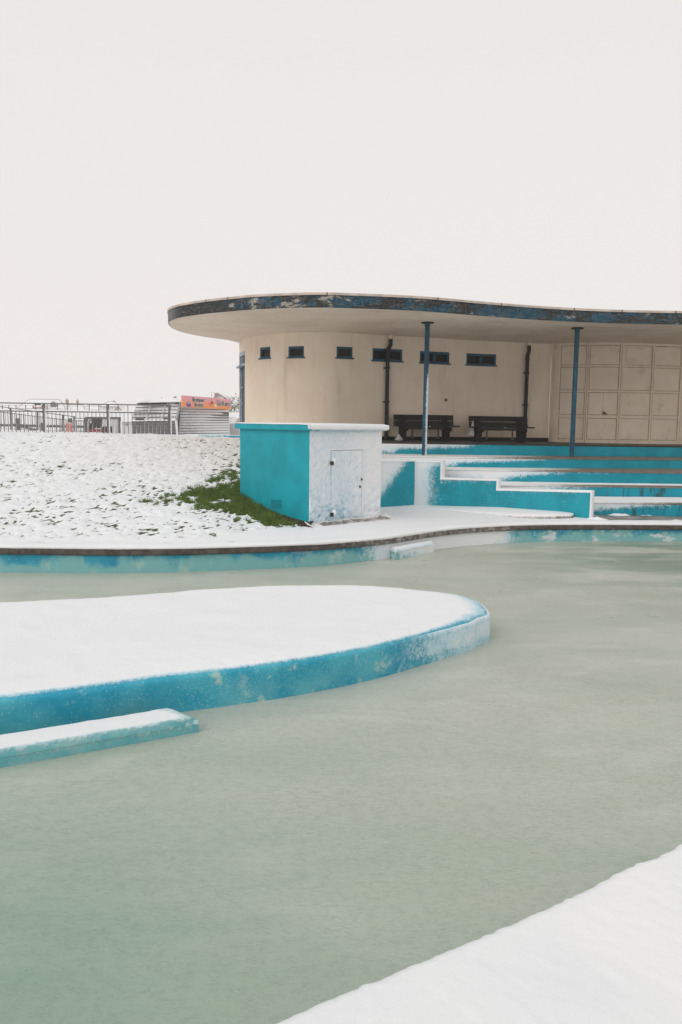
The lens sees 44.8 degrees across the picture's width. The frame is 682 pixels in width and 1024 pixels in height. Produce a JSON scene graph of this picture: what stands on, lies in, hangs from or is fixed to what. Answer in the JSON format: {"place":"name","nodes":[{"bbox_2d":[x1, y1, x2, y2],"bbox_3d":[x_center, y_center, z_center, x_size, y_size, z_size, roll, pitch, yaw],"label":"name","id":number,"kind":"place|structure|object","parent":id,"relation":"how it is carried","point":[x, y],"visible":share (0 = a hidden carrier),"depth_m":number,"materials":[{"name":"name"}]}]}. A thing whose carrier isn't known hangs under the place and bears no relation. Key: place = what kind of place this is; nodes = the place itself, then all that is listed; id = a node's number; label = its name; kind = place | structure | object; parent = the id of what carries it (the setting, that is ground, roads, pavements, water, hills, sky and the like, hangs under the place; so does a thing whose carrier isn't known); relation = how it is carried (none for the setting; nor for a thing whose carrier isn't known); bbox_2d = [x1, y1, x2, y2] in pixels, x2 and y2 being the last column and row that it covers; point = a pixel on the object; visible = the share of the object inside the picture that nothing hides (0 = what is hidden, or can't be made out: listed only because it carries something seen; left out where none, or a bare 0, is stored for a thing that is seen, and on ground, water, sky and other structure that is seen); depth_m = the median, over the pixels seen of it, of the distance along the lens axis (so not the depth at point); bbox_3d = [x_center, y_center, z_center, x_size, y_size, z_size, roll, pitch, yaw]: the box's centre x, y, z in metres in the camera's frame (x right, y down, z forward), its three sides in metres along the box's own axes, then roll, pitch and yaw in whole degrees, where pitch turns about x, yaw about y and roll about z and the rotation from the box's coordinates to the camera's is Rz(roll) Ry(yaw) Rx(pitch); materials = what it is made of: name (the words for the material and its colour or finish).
{"place":"outdoors","nodes":[
{"label":"outdoors","id":0,"kind":"place"},
{"bbox_2d":[85,417,121,432],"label":"gate","id":1,"kind":"structure","parent":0,"point":[118,423],"depth_m":33.06,"materials":[{"name":"grey metal"}]},
{"bbox_2d":[0,429,304,542],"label":"bank","id":2,"kind":"structure","parent":0,"point":[122,471],"depth_m":16.30,"materials":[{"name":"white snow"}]},
{"bbox_2d":[184,434,239,437],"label":"kerb wall","id":3,"kind":"structure","parent":2,"relation":"on","point":[230,436],"depth_m":24.68,"materials":[{"name":"paint"}]},
{"bbox_2d":[0,408,548,433],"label":"terrain","id":4,"kind":"structure","parent":0,"point":[126,417],"depth_m":76.41,"materials":[{"name":"white snow"}]},
{"bbox_2d":[0,406,75,431],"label":"railing","id":5,"kind":"object","parent":4,"relation":"on","point":[62,423],"visible":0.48,"depth_m":33.53,"materials":[{"name":"grey metal"}]},
{"bbox_2d":[66,422,72,431],"bbox_3d":[-11.092,-3.435,33.751,0.288,0.523,0.045,1,6,0],"label":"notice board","id":6,"kind":"object","parent":5,"relation":"attached to","point":[70,426],"visible":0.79,"depth_m":33.73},
{"bbox_2d":[0,418,82,431],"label":"timber fence","id":7,"kind":"object","parent":4,"relation":"on","point":[17,420],"visible":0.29,"depth_m":39.74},
{"bbox_2d":[32,404,51,408],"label":"parked car","id":8,"kind":"object","parent":4,"relation":"on","point":[38,406],"visible":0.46,"depth_m":119.12,"materials":[{"name":"white metal"}]},
{"bbox_2d":[17,399,71,409],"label":"house","id":9,"kind":"structure","parent":4,"relation":"on","point":[53,406],"depth_m":290.48,"materials":[{"name":"brick"}]},
{"bbox_2d":[2,405,127,410],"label":"wire fence","id":10,"kind":"object","parent":4,"relation":"on","point":[98,406],"visible":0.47,"depth_m":95.28,"materials":[{"name":"grey metal"}]},
{"bbox_2d":[66,398,88,409],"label":"house","id":11,"kind":"structure","parent":4,"relation":"on","point":[80,407],"depth_m":296.19,"materials":[{"name":"brick"}]},
{"bbox_2d":[75,418,84,431],"bbox_3d":[-11.340,-3.666,36.093,0.097,0.888,0.651,7,8,42],"label":"railing","id":12,"kind":"object","parent":4,"relation":"on","point":[81,422],"visible":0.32,"depth_m":36.02,"materials":[{"name":"grey metal"}]},
{"bbox_2d":[0,402,171,434],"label":"railing","id":13,"kind":"object","parent":4,"relation":"on","point":[107,412],"visible":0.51,"depth_m":26.01,"materials":[{"name":"metal"}]},
{"bbox_2d":[86,405,99,409],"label":"house","id":14,"kind":"structure","parent":4,"relation":"on","point":[93,408],"depth_m":309.63,"materials":[{"name":"brick"}]},
{"bbox_2d":[90,419,111,432],"bbox_3d":[-10.224,-3.639,34.781,0.900,0.688,1.110,1,6,0],"label":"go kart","id":15,"kind":"object","parent":4,"relation":"on","point":[95,421],"visible":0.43,"depth_m":34.48,"materials":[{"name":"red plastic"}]},
{"bbox_2d":[100,401,123,410],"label":"house","id":16,"kind":"structure","parent":4,"relation":"on","point":[112,407],"depth_m":298.42,"materials":[{"name":"brick"}]},
{"bbox_2d":[114,406,126,410],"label":"house","id":17,"kind":"structure","parent":4,"relation":"on","point":[121,408],"depth_m":268.96,"materials":[{"name":"brick"}]},
{"bbox_2d":[131,398,229,434],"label":"kiosk hut","id":18,"kind":"object","parent":4,"relation":"on","point":[193,420],"visible":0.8,"depth_m":41.48,"materials":[{"name":"painted wood"},{"name":"painted metal"},{"name":"snow"}]},
{"bbox_2d":[181,395,230,409],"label":"advert sign","id":19,"kind":"object","parent":18,"relation":"attached to","point":[203,402],"visible":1,"depth_m":41.73,"materials":[{"name":"orange paint"}]},
{"bbox_2d":[211,392,231,400],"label":"house","id":20,"kind":"structure","parent":4,"relation":"on","point":[217,395],"depth_m":214.47,"materials":[{"name":"brick"}]},
{"bbox_2d":[222,393,238,411],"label":"hedge","id":21,"kind":"object","parent":4,"relation":"on","point":[236,402],"visible":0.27,"depth_m":113.89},
{"bbox_2d":[229,423,238,434],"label":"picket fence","id":22,"kind":"object","parent":4,"relation":"on","point":[233,430],"visible":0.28,"depth_m":45.79,"materials":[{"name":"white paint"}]},
{"bbox_2d":[229,416,238,422],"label":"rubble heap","id":23,"kind":"object","parent":4,"relation":"on","point":[233,419],"visible":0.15,"depth_m":49.21,"materials":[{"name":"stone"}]},
{"bbox_2d":[167,292,681,456],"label":"pavilion","id":24,"kind":"structure","parent":4,"relation":"on","point":[362,358],"depth_m":23.66,"materials":[{"name":"paint"}]},
{"bbox_2d":[236,351,244,434],"bbox_3d":[-3.112,-3.271,25.835,0.240,3.380,1.165,-1,7,-16],"label":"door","id":25,"kind":"structure","parent":24,"relation":"in","point":[241,367],"depth_m":26.05,"materials":[{"name":"glass"}]},
{"bbox_2d":[258,347,270,359],"bbox_3d":[-2.167,-4.604,23.985,0.173,0.345,0.592,-5,8,-40],"label":"window","id":26,"kind":"structure","parent":24,"relation":"in","point":[264,351],"depth_m":24.01,"materials":[{"name":"glass"}]},
{"bbox_2d":[287,346,304,358],"bbox_3d":[-1.240,-4.481,23.222,0.586,0.335,0.176,4,7,27],"label":"window","id":27,"kind":"structure","parent":24,"relation":"in","point":[294,351],"depth_m":23.22,"materials":[{"name":"glass"}]},
{"bbox_2d":[335,346,353,358],"bbox_3d":[0.085,-4.427,23.024,0.553,0.335,0.170,-1,7,-20],"label":"window","id":28,"kind":"structure","parent":24,"relation":"in","point":[342,352],"depth_m":23.02,"materials":[{"name":"glass"}]},
{"bbox_2d":[371,348,403,362],"bbox_3d":[1.301,-4.456,23.541,1.004,0.370,0.186,-2,7,-21],"label":"window","id":29,"kind":"structure","parent":24,"relation":"in","point":[379,355],"depth_m":23.57,"materials":[{"name":"glass"}]},
{"bbox_2d":[419,351,450,364],"bbox_3d":[2.705,-4.478,24.052,1.051,0.365,0.176,-2,7,-23],"label":"window","id":30,"kind":"structure","parent":24,"relation":"in","point":[441,358],"depth_m":24.09,"materials":[{"name":"glass"}]},
{"bbox_2d":[465,353,497,366],"bbox_3d":[4.149,-4.517,24.588,1.042,0.362,0.177,-1,7,-16],"label":"window","id":31,"kind":"structure","parent":24,"relation":"in","point":[471,359],"depth_m":24.60,"materials":[{"name":"glass"}]},
{"bbox_2d":[0,541,681,1023],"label":"water","id":32,"kind":"structure","parent":0,"point":[274,861],"depth_m":4.84,"materials":[{"name":"green liquid"}]},
{"bbox_2d":[0,585,489,767],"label":"concrete island","id":33,"kind":"structure","parent":32,"relation":"in","point":[79,676],"depth_m":7.05,"materials":[{"name":"paint"}]},
{"bbox_2d":[0,520,681,572],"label":"pool wall","id":34,"kind":"structure","parent":32,"relation":"in","point":[98,557],"depth_m":12.78,"materials":[{"name":"paint"}]},
{"bbox_2d":[0,0,681,411],"label":"sky","id":35,"kind":"structure","parent":0,"point":[156,156],"materials":[{"name":"white"}]},
{"bbox_2d":[242,505,681,537],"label":"pavement","id":36,"kind":"structure","parent":0,"point":[412,515],"depth_m":16.30,"materials":[{"name":"white snow"}]},
{"bbox_2d":[280,515,313,526],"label":"soil","id":37,"kind":"structure","parent":36,"relation":"on","point":[301,523],"depth_m":14.84,"materials":[{"name":"brown soil"}]},
{"bbox_2d":[235,422,397,527],"bbox_3d":[-0.415,-0.658,15.987,2.244,2.109,2.550,-5,9,-43],"label":"service box","id":38,"kind":"object","parent":36,"relation":"on","point":[323,474],"visible":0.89,"depth_m":15.24,"materials":[{"name":"teal paint"}]},
{"bbox_2d":[330,450,362,518],"bbox_3d":[0.104,-0.515,15.259,0.801,1.233,0.093,-5,9,-43],"label":"door","id":39,"kind":"structure","parent":38,"relation":"in","point":[346,466],"depth_m":15.26,"materials":[{"name":"white metal"}]},
{"bbox_2d":[380,459,414,506],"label":"retaining wall","id":40,"kind":"structure","parent":36,"relation":"on","point":[397,482],"depth_m":18.52,"materials":[{"name":"paint"}]},
{"bbox_2d":[421,505,573,518],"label":"paving slab","id":41,"kind":"structure","parent":36,"relation":"on","point":[523,513],"depth_m":17.16,"materials":[{"name":"stone"}]},
{"bbox_2d":[414,460,594,517],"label":"stepped wall","id":42,"kind":"structure","parent":36,"relation":"on","point":[434,486],"depth_m":18.00,"materials":[{"name":"paint"}]},
{"bbox_2d":[381,440,681,515],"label":"seating tiers","id":43,"kind":"object","parent":36,"relation":"on","point":[635,479],"visible":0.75,"depth_m":19.91,"materials":[{"name":"paint"}]},
{"bbox_2d":[395,434,402,440],"bbox_3d":[1.617,-2.087,23.150,0.228,0.180,0.150,1,6,0],"label":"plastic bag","id":44,"kind":"object","parent":43,"relation":"on","point":[398,438],"visible":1,"depth_m":23.12,"materials":[{"name":"grey plastic"}]},
{"bbox_2d":[393,414,459,440],"bbox_3d":[2.393,-2.387,23.443,1.823,0.733,0.691,0,6,-7],"label":"bench","id":45,"kind":"object","parent":43,"relation":"on","point":[443,423],"visible":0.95,"depth_m":23.48,"materials":[{"name":"black wood"}]},
{"bbox_2d":[468,416,534,441],"bbox_3d":[4.585,-2.385,23.791,1.823,0.733,0.691,0,6,-6],"label":"bench","id":46,"kind":"object","parent":43,"relation":"on","point":[518,425],"visible":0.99,"depth_m":23.86,"materials":[{"name":"brown wood"}]},
{"bbox_2d":[468,421,473,434],"bbox_3d":[3.720,-2.397,23.592,0.177,0.421,0.107,1,6,0],"label":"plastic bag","id":47,"kind":"object","parent":46,"relation":"hanging from","point":[471,431],"visible":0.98,"depth_m":23.57,"materials":[{"name":"grey plastic"}]},
{"bbox_2d":[586,517,607,519],"bbox_3d":[5.196,0.129,16.834,0.603,0.073,0.351,1,6,0],"label":"snow lump","id":48,"kind":"object","parent":36,"relation":"on","point":[596,518],"visible":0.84,"depth_m":16.78,"materials":[{"name":"white snow"}]},
{"bbox_2d":[610,513,628,515],"bbox_3d":[5.938,0.010,17.812,0.860,0.124,0.425,1,6,0],"label":"snow lump","id":49,"kind":"object","parent":36,"relation":"on","point":[615,514],"visible":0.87,"depth_m":17.68,"materials":[{"name":"white snow"}]},
{"bbox_2d":[277,844,681,1023],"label":"pavement","id":50,"kind":"structure","parent":0,"point":[609,951],"depth_m":2.81,"materials":[{"name":"white snow"}]}
]}

